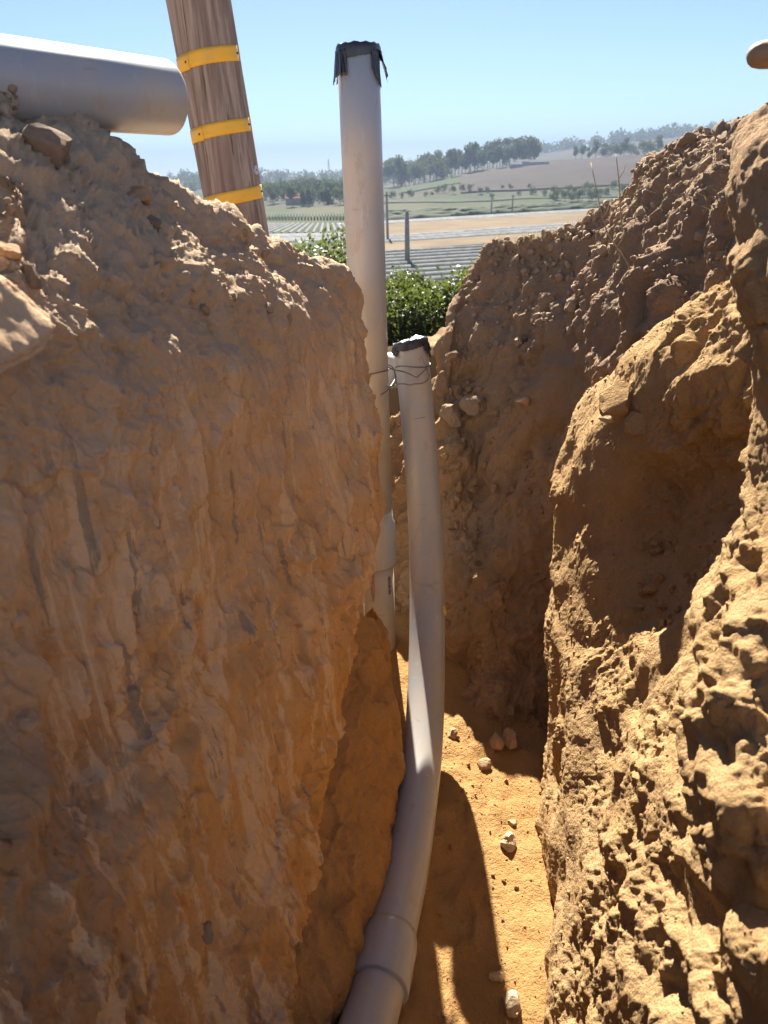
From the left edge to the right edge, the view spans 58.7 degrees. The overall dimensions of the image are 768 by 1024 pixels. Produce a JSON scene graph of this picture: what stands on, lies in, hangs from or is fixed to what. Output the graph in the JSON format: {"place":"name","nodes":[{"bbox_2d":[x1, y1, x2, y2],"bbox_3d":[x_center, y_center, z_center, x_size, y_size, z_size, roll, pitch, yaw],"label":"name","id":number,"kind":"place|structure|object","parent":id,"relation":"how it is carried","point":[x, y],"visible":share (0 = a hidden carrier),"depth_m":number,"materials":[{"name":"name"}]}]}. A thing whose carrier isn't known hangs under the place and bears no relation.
{"place":"outdoors","nodes":[
{"label":"outdoors","id":0,"kind":"place"},
{"bbox_2d":[0,91,385,1023],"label":"trench wall","id":1,"kind":"structure","parent":0,"point":[192,505],"depth_m":1.04,"materials":[{"name":"soil"}]},
{"bbox_2d":[0,241,21,260],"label":"rock","id":2,"kind":"object","parent":1,"relation":"on","point":[12,251],"visible":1,"depth_m":0.77,"materials":[{"name":"stone"}]},
{"bbox_2d":[11,180,24,194],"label":"clod","id":3,"kind":"object","parent":1,"relation":"on","point":[20,187],"visible":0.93,"depth_m":0.84,"materials":[{"name":"soil"}]},
{"bbox_2d":[12,610,31,628],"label":"rock","id":4,"kind":"object","parent":1,"relation":"on","point":[21,618],"visible":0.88,"depth_m":0.78,"materials":[{"name":"stone"}]},
{"bbox_2d":[0,275,54,372],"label":"rock","id":5,"kind":"object","parent":1,"relation":"on","point":[27,326],"visible":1,"depth_m":0.61,"materials":[{"name":"stone"}]},
{"bbox_2d":[16,708,39,732],"bbox_3d":[-0.422,0.243,0.796,0.045,0.025,0.029,1,26,5],"label":"rock","id":6,"kind":"object","parent":1,"relation":"on","point":[27,720],"visible":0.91,"depth_m":0.79,"materials":[{"name":"stone"}]},
{"bbox_2d":[21,262,41,289],"bbox_3d":[-0.409,-0.271,0.788,0.022,0.034,0.029,-20,32,-33],"label":"rock","id":7,"kind":"object","parent":1,"relation":"on","point":[33,279],"visible":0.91,"depth_m":0.78,"materials":[{"name":"brown stone"}]},
{"bbox_2d":[19,123,71,169],"bbox_3d":[-0.450,-0.485,0.918,0.072,0.067,0.058,13,30,27],"label":"boulder","id":8,"kind":"object","parent":1,"relation":"on","point":[55,145],"visible":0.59,"depth_m":0.89,"materials":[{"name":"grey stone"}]},
{"bbox_2d":[0,33,187,135],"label":"lying pipe","id":9,"kind":"object","parent":1,"relation":"on","point":[117,92],"visible":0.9,"depth_m":1.03,"materials":[{"name":"grey plastic"}]},
{"bbox_2d":[126,186,151,204],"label":"rock","id":10,"kind":"object","parent":1,"relation":"on","point":[143,194],"visible":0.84,"depth_m":1.04,"materials":[{"name":"stone"}]},
{"bbox_2d":[0,95,290,344],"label":"soil crumbs","id":11,"kind":"object","parent":1,"relation":"on","point":[7,179],"visible":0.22,"depth_m":0.93,"materials":[{"name":"soil"}]},
{"bbox_2d":[147,215,161,232],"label":"rock","id":12,"kind":"object","parent":1,"relation":"on","point":[154,221],"visible":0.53,"depth_m":1.05,"materials":[{"name":"brown stone"}]},
{"bbox_2d":[202,921,213,944],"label":"cobble","id":13,"kind":"object","parent":1,"relation":"attached to","point":[208,937],"visible":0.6,"depth_m":1.15,"materials":[{"name":"stone"}]},
{"bbox_2d":[267,213,346,264],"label":"crop field","id":14,"kind":"structure","parent":0,"point":[312,219],"depth_m":347.38,"materials":[{"name":"plant"}]},
{"bbox_2d":[266,212,344,219],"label":"plastic rows","id":15,"kind":"object","parent":14,"relation":"on","point":[269,216],"visible":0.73,"depth_m":419.06,"materials":[{"name":"plastic"}]},
{"bbox_2d":[267,222,344,232],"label":"plastic rows","id":16,"kind":"object","parent":14,"relation":"on","point":[311,225],"visible":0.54,"depth_m":338.55,"materials":[{"name":"plastic"}]},
{"bbox_2d":[269,232,345,240],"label":"plastic rows","id":17,"kind":"object","parent":14,"relation":"on","point":[290,236],"visible":0.24,"depth_m":284.63,"materials":[{"name":"plastic"}]},
{"bbox_2d":[282,607,405,1023],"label":"trench ledge","id":18,"kind":"object","parent":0,"point":[367,771],"visible":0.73,"depth_m":1.63,"materials":[{"name":"soil"}]},
{"bbox_2d":[0,0,767,177],"label":"sky","id":19,"kind":"structure","parent":0,"point":[460,72],"materials":[{"name":"blue"}]},
{"bbox_2d":[170,136,680,417],"bbox_3d":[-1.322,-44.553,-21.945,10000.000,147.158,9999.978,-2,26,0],"label":"ground","id":20,"kind":"structure","parent":0,"point":[280,206],"depth_m":642.74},
{"bbox_2d":[166,0,269,236],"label":"utility pole","id":21,"kind":"object","parent":20,"relation":"on","point":[207,52],"visible":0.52,"depth_m":3.14,"materials":[{"name":"brown wood"}]},
{"bbox_2d":[265,186,276,204],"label":"distant tree","id":22,"kind":"object","parent":20,"relation":"on","point":[272,195],"visible":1,"depth_m":634.35,"materials":[{"name":"green plant"}]},
{"bbox_2d":[263,183,281,201],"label":"distant tree","id":23,"kind":"object","parent":20,"relation":"on","point":[276,187],"visible":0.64,"depth_m":649.87,"materials":[{"name":"green plant"}]},
{"bbox_2d":[167,167,397,190],"bbox_3d":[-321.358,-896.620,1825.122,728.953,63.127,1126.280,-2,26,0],"label":"wood","id":24,"kind":"object","parent":20,"relation":"on","point":[192,179],"visible":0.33,"depth_m":1705.66,"materials":[{"name":"green plant"}]},
{"bbox_2d":[281,179,298,199],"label":"distant tree","id":25,"kind":"object","parent":20,"relation":"on","point":[284,184],"visible":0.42,"depth_m":664.67,"materials":[{"name":"green plant"}]},
{"bbox_2d":[285,185,297,205],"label":"distant tree","id":26,"kind":"object","parent":20,"relation":"on","point":[291,192],"visible":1,"depth_m":595.57,"materials":[{"name":"green plant"}]},
{"bbox_2d":[285,194,310,204],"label":"farm building","id":27,"kind":"structure","parent":20,"relation":"on","point":[295,201],"depth_m":618.79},
{"bbox_2d":[298,176,313,189],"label":"distant tree","id":28,"kind":"object","parent":20,"relation":"on","point":[305,180],"visible":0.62,"depth_m":797.34,"materials":[{"name":"green plant"}]},
{"bbox_2d":[303,183,314,205],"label":"distant tree","id":29,"kind":"object","parent":20,"relation":"on","point":[308,193],"visible":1,"depth_m":598.71,"materials":[{"name":"green plant"}]},
{"bbox_2d":[320,182,333,204],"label":"distant tree","id":30,"kind":"object","parent":20,"relation":"on","point":[329,201],"visible":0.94,"depth_m":618.23,"materials":[{"name":"green plant"}]},
{"bbox_2d":[319,179,338,194],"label":"distant tree","id":31,"kind":"object","parent":20,"relation":"on","point":[330,185],"visible":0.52,"depth_m":628.69,"materials":[{"name":"green plant"}]},
{"bbox_2d":[330,185,343,201],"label":"distant tree","id":32,"kind":"object","parent":20,"relation":"on","point":[336,192],"visible":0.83,"depth_m":598.24,"materials":[{"name":"green plant"}]},
{"bbox_2d":[294,223,400,306],"bbox_3d":[-0.562,-2.768,10.147,1.792,2.940,1.611,10,29,23],"label":"bush","id":33,"kind":"object","parent":20,"relation":"on","point":[329,252],"visible":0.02,"depth_m":9.70,"materials":[{"name":"green plant"}]},
{"bbox_2d":[383,157,400,186],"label":"distant tree","id":34,"kind":"object","parent":20,"relation":"on","point":[390,165],"visible":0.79,"depth_m":999.41,"materials":[{"name":"green plant"}]},
{"bbox_2d":[394,154,407,186],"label":"distant tree","id":35,"kind":"object","parent":20,"relation":"on","point":[403,166],"visible":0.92,"depth_m":943.46,"materials":[{"name":"green plant"}]},
{"bbox_2d":[396,167,412,186],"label":"distant tree","id":36,"kind":"object","parent":20,"relation":"on","point":[405,176],"visible":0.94,"depth_m":949.38,"materials":[{"name":"green plant"}]},
{"bbox_2d":[386,271,440,345],"bbox_3d":[-0.007,-2.384,9.710,1.552,2.009,1.973,-2,26,0],"label":"leafy tree","id":37,"kind":"object","parent":20,"relation":"on","point":[397,330],"visible":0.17,"depth_m":9.01,"materials":[{"name":"green plant"}]},
{"bbox_2d":[386,262,440,338],"bbox_3d":[0.444,-2.880,11.834,1.702,2.695,1.716,-2,26,0],"label":"bush","id":38,"kind":"object","parent":20,"relation":"on","point":[415,279],"visible":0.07,"depth_m":11.46,"materials":[{"name":"green plant"}]},
{"bbox_2d":[407,162,425,185],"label":"distant tree","id":39,"kind":"object","parent":20,"relation":"on","point":[417,169],"visible":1,"depth_m":931.31,"materials":[{"name":"green plant"}]},
{"bbox_2d":[387,258,471,345],"bbox_3d":[0.834,-2.314,9.106,1.709,2.065,1.490,-8,27,-13],"label":"bush","id":40,"kind":"object","parent":20,"relation":"on","point":[446,297],"visible":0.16,"depth_m":8.86,"materials":[{"name":"green plant"}]},
{"bbox_2d":[425,153,447,180],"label":"distant tree","id":41,"kind":"object","parent":20,"relation":"on","point":[439,165],"visible":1,"depth_m":918.18,"materials":[{"name":"green plant"}]},
{"bbox_2d":[446,148,459,176],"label":"distant tree","id":42,"kind":"object","parent":20,"relation":"on","point":[451,159],"visible":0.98,"depth_m":906.94,"materials":[{"name":"green plant"}]},
{"bbox_2d":[463,144,475,172],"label":"distant tree","id":43,"kind":"object","parent":20,"relation":"on","point":[469,159],"visible":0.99,"depth_m":915.95,"materials":[{"name":"green plant"}]},
{"bbox_2d":[462,142,480,171],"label":"distant tree","id":44,"kind":"object","parent":20,"relation":"on","point":[474,145],"visible":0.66,"depth_m":920.14,"materials":[{"name":"green plant"}]},
{"bbox_2d":[471,143,489,169],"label":"distant tree","id":45,"kind":"object","parent":20,"relation":"on","point":[486,151],"visible":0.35,"depth_m":971.59,"materials":[{"name":"green plant"}]},
{"bbox_2d":[476,151,486,163],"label":"distant tree","id":46,"kind":"object","parent":20,"relation":"on","point":[482,157],"visible":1,"depth_m":924.42,"materials":[{"name":"green plant"}]},
{"bbox_2d":[486,137,502,167],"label":"distant tree","id":47,"kind":"object","parent":20,"relation":"on","point":[495,143],"visible":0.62,"depth_m":989.75,"materials":[{"name":"green plant"}]},
{"bbox_2d":[500,136,513,166],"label":"distant tree","id":48,"kind":"object","parent":20,"relation":"on","point":[509,140],"visible":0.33,"depth_m":1006.22,"materials":[{"name":"green plant"}]},
{"bbox_2d":[501,144,513,165],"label":"distant tree","id":49,"kind":"object","parent":20,"relation":"on","point":[507,161],"visible":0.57,"depth_m":951.38,"materials":[{"name":"green plant"}]},
{"bbox_2d":[510,138,521,157],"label":"distant tree","id":50,"kind":"object","parent":20,"relation":"on","point":[514,149],"visible":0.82,"depth_m":932.91,"materials":[{"name":"green plant"}]},
{"bbox_2d":[514,135,539,159],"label":"distant tree","id":51,"kind":"object","parent":20,"relation":"on","point":[525,145],"visible":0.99,"depth_m":923.60,"materials":[{"name":"green plant"}]},
{"bbox_2d":[526,136,541,159],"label":"distant tree","id":52,"kind":"object","parent":20,"relation":"on","point":[538,146],"visible":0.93,"depth_m":926.97,"materials":[{"name":"green plant"}]},
{"bbox_2d":[592,139,600,157],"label":"distant tree","id":53,"kind":"object","parent":20,"relation":"on","point":[597,145],"visible":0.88,"depth_m":1005.33,"materials":[{"name":"green plant"}]},
{"bbox_2d":[540,120,731,153],"bbox_3d":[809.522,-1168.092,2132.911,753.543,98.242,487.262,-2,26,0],"label":"wood","id":54,"kind":"object","parent":20,"relation":"on","point":[642,134],"visible":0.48,"depth_m":2107.86,"materials":[{"name":"green plant"}]},
{"bbox_2d":[638,139,651,154],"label":"distant tree","id":55,"kind":"object","parent":20,"relation":"on","point":[644,145],"visible":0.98,"depth_m":912.02,"materials":[{"name":"green plant"}]},
{"bbox_2d":[654,133,663,150],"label":"distant tree","id":56,"kind":"object","parent":20,"relation":"on","point":[658,141],"visible":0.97,"depth_m":929.06,"materials":[{"name":"green plant"}]},
{"bbox_2d":[401,175,460,191],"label":"hill field","id":57,"kind":"structure","parent":0,"point":[451,180],"depth_m":855.05,"materials":[{"name":"green plant"}]},
{"bbox_2d":[385,247,477,298],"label":"crop field","id":58,"kind":"structure","parent":0,"point":[439,280],"depth_m":186.58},
{"bbox_2d":[405,211,409,260],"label":"field pole","id":59,"kind":"object","parent":58,"relation":"on","point":[407,246],"visible":0.79,"depth_m":190.22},
{"bbox_2d":[385,244,484,280],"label":"plastic rows","id":60,"kind":"object","parent":58,"relation":"on","point":[428,253],"visible":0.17,"depth_m":192.69,"materials":[{"name":"plastic"}]},
{"bbox_2d":[360,604,553,1023],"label":"trench floor","id":61,"kind":"structure","parent":0,"point":[526,972],"depth_m":1.78,"materials":[{"name":"soil"}]},
{"bbox_2d":[333,40,395,651],"bbox_3d":[-0.037,-0.303,2.226,0.149,2.051,0.183,-2,26,0],"label":"tall conduit","id":62,"kind":"object","parent":61,"relation":"on","point":[357,70],"visible":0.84,"depth_m":1.94,"materials":[{"name":"grey plastic"}]},
{"bbox_2d":[338,335,444,1023],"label":"bent conduit","id":63,"kind":"object","parent":61,"relation":"on","point":[381,985],"visible":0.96,"depth_m":1.99,"materials":[{"name":"grey plastic"}]},
{"bbox_2d":[388,352,397,388],"bbox_3d":[0.023,-0.494,2.380,0.092,0.127,0.123,-16,29,-26],"label":"pipe offcut","id":64,"kind":"object","parent":63,"relation":"attached to","point":[391,362],"visible":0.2,"depth_m":2.32,"materials":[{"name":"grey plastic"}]},
{"bbox_2d":[370,363,430,395],"bbox_3d":[0.036,-0.455,2.214,0.160,0.079,0.312,22,35,39],"label":"tie wire","id":65,"kind":"object","parent":63,"relation":"attached to","point":[389,387],"visible":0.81,"depth_m":2.21,"materials":[{"name":"metal"}]},
{"bbox_2d":[419,695,548,1023],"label":"sand grains","id":66,"kind":"object","parent":61,"relation":"on","point":[481,813],"visible":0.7,"depth_m":1.90},
{"bbox_2d":[477,758,491,769],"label":"rock","id":67,"kind":"object","parent":61,"relation":"on","point":[484,763],"visible":1,"depth_m":2.10,"materials":[{"name":"stone"}]},
{"bbox_2d":[488,970,503,981],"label":"pebble","id":68,"kind":"object","parent":61,"relation":"on","point":[497,976],"visible":1,"depth_m":1.56,"materials":[{"name":"stone"}]},
{"bbox_2d":[488,732,504,750],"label":"rock","id":69,"kind":"object","parent":61,"relation":"on","point":[496,741],"visible":0.88,"depth_m":2.16,"materials":[{"name":"stone"}]},
{"bbox_2d":[500,831,515,852],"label":"rock","id":70,"kind":"object","parent":61,"relation":"on","point":[508,841],"visible":1,"depth_m":1.86,"materials":[{"name":"stone"}]},
{"bbox_2d":[501,727,516,749],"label":"rock","id":71,"kind":"object","parent":61,"relation":"on","point":[508,736],"visible":0.95,"depth_m":2.18,"materials":[{"name":"stone"}]},
{"bbox_2d":[502,990,520,1017],"bbox_3d":[0.282,1.085,1.506,0.042,0.051,0.050,2,26,7],"label":"rock","id":72,"kind":"object","parent":61,"relation":"on","point":[511,1000],"visible":1,"depth_m":1.49,"materials":[{"name":"stone"}]},
{"bbox_2d":[385,232,540,249],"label":"straw field","id":73,"kind":"structure","parent":0,"point":[442,242],"depth_m":244.68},
{"bbox_2d":[385,222,575,242],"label":"crop field","id":74,"kind":"structure","parent":0,"point":[476,233],"depth_m":267.85,"materials":[{"name":"plastic"}]},
{"bbox_2d":[384,192,389,237],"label":"field pole","id":75,"kind":"object","parent":74,"relation":"on","point":[387,225],"visible":0.79,"depth_m":258.98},
{"bbox_2d":[384,211,586,234],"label":"straw field","id":76,"kind":"structure","parent":0,"point":[472,223],"depth_m":332.85,"materials":[{"name":"plant"}]},
{"bbox_2d":[384,208,598,223],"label":"crop field","id":77,"kind":"structure","parent":0,"point":[472,215],"depth_m":390.33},
{"bbox_2d":[384,199,612,219],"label":"crop rows","id":78,"kind":"object","parent":77,"relation":"on","point":[394,214],"visible":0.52,"depth_m":424.62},
{"bbox_2d":[384,189,622,201],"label":"hill field","id":79,"kind":"structure","parent":0,"point":[497,196],"depth_m":636.37,"materials":[{"name":"plant"}]},
{"bbox_2d":[460,155,644,191],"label":"hill field","id":80,"kind":"structure","parent":0,"point":[573,172],"depth_m":780.27,"materials":[{"name":"soil"}]},
{"bbox_2d":[529,159,549,164],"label":"farm building","id":81,"kind":"structure","parent":80,"relation":"on","point":[539,162],"depth_m":886.59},
{"bbox_2d":[390,114,747,726],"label":"trench wall end","id":82,"kind":"structure","parent":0,"point":[589,354],"depth_m":2.40,"materials":[{"name":"soil"}]},
{"bbox_2d":[439,403,462,427],"bbox_3d":[0.266,-0.378,2.695,0.070,0.104,0.084,-23,33,-36],"label":"rock","id":83,"kind":"object","parent":82,"relation":"on","point":[449,414],"visible":0.98,"depth_m":2.67,"materials":[{"name":"stone"}]},
{"bbox_2d":[458,396,485,415],"bbox_3d":[0.352,-0.425,2.702,0.097,0.085,0.116,19,33,35],"label":"rock","id":84,"kind":"object","parent":82,"relation":"on","point":[470,405],"visible":0.91,"depth_m":2.66,"materials":[{"name":"stone"}]},
{"bbox_2d":[392,363,552,723],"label":"wall grit","id":85,"kind":"structure","parent":82,"relation":"on","point":[465,483],"depth_m":2.44,"materials":[{"name":"soil"}]},
{"bbox_2d":[508,380,528,394],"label":"rock","id":86,"kind":"object","parent":82,"relation":"on","point":[517,387],"visible":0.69,"depth_m":2.51,"materials":[{"name":"stone"}]},
{"bbox_2d":[514,397,529,405],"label":"rock","id":87,"kind":"object","parent":82,"relation":"on","point":[524,401],"visible":1,"depth_m":2.46,"materials":[{"name":"stone"}]},
{"bbox_2d":[465,196,606,269],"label":"dry grass","id":88,"kind":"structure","parent":82,"relation":"on","point":[534,235],"depth_m":2.58,"materials":[{"name":"plant"}]},
{"bbox_2d":[567,299,578,313],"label":"clod","id":89,"kind":"object","parent":82,"relation":"on","point":[572,306],"visible":0.89,"depth_m":2.25,"materials":[{"name":"soil"}]},
{"bbox_2d":[597,245,607,255],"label":"clod","id":90,"kind":"object","parent":82,"relation":"on","point":[602,250],"visible":1,"depth_m":2.07,"materials":[{"name":"soil"}]},
{"bbox_2d":[465,116,743,367],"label":"soil crumbs","id":91,"kind":"object","parent":82,"relation":"on","point":[559,276],"visible":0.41,"depth_m":2.10,"materials":[{"name":"soil"}]},
{"bbox_2d":[591,163,630,266],"bbox_3d":[0.649,-0.817,1.936,0.028,0.317,0.306,-10,27,-17],"label":"weed stem","id":92,"kind":"object","parent":82,"relation":"on","point":[624,258],"visible":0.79,"depth_m":1.94,"materials":[{"name":"brown plant"}]},
{"bbox_2d":[616,156,627,232],"bbox_3d":[0.699,-0.911,2.000,0.020,0.247,0.168,-2,26,0],"label":"weed stem","id":93,"kind":"object","parent":82,"relation":"on","point":[620,200],"visible":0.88,"depth_m":2.00,"materials":[{"name":"brown plant"}]},
{"bbox_2d":[675,211,687,220],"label":"clod","id":94,"kind":"object","parent":82,"relation":"on","point":[680,216],"visible":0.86,"depth_m":1.62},
{"bbox_2d":[676,131,696,147],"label":"rock","id":95,"kind":"object","parent":82,"relation":"on","point":[687,137],"visible":0.99,"depth_m":1.88,"materials":[{"name":"brown stone"}]},
{"bbox_2d":[634,109,752,223],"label":"dry roots","id":96,"kind":"object","parent":82,"relation":"on","point":[690,180],"visible":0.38,"depth_m":1.72,"materials":[{"name":"brown plant"}]},
{"bbox_2d":[694,229,705,241],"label":"clod","id":97,"kind":"object","parent":82,"relation":"on","point":[698,235],"visible":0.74,"depth_m":1.57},
{"bbox_2d":[712,119,726,139],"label":"boulder","id":98,"kind":"object","parent":82,"relation":"on","point":[718,128],"visible":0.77,"depth_m":1.76,"materials":[{"name":"brown stone"}]},
{"bbox_2d":[715,149,727,161],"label":"clod","id":99,"kind":"object","parent":82,"relation":"on","point":[721,154],"visible":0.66,"depth_m":1.57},
{"bbox_2d":[717,131,729,142],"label":"clod","id":100,"kind":"object","parent":82,"relation":"on","point":[722,136],"visible":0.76,"depth_m":1.74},
{"bbox_2d":[746,40,767,68],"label":"tool handle","id":101,"kind":"object","parent":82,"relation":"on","point":[757,55],"visible":1,"depth_m":0.98,"materials":[{"name":"brown wood"}]},
{"bbox_2d":[534,280,767,1023],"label":"trench wall","id":102,"kind":"structure","parent":0,"point":[616,477],"depth_m":1.41,"materials":[{"name":"soil"}]},
{"bbox_2d":[598,415,613,423],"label":"rock","id":103,"kind":"object","parent":102,"relation":"on","point":[607,419],"visible":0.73,"depth_m":1.63,"materials":[{"name":"stone"}]},
{"bbox_2d":[599,381,629,415],"bbox_3d":[0.535,-0.260,1.570,0.079,0.075,0.086,5,27,13],"label":"rock","id":104,"kind":"object","parent":102,"relation":"on","point":[614,399],"visible":0.96,"depth_m":1.55,"materials":[{"name":"stone"}]},
{"bbox_2d":[623,410,646,435],"bbox_3d":[0.571,-0.199,1.548,0.060,0.062,0.063,-3,26,-2],"label":"rock","id":105,"kind":"object","parent":102,"relation":"on","point":[635,423],"visible":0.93,"depth_m":1.53,"materials":[{"name":"stone"}]},
{"bbox_2d":[645,584,657,593],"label":"clod","id":106,"kind":"object","parent":102,"relation":"on","point":[651,588],"visible":1,"depth_m":1.54,"materials":[{"name":"soil"}]},
{"bbox_2d":[545,281,758,1013],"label":"wall grit","id":107,"kind":"structure","parent":102,"relation":"on","point":[677,917],"depth_m":1.48,"materials":[{"name":"soil"}]},
{"bbox_2d":[654,572,664,582],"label":"clod","id":108,"kind":"object","parent":102,"relation":"on","point":[659,577],"visible":1,"depth_m":1.53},
{"bbox_2d":[668,102,767,911],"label":"trench bank","id":109,"kind":"structure","parent":0,"point":[718,722],"depth_m":0.87,"materials":[{"name":"soil"}]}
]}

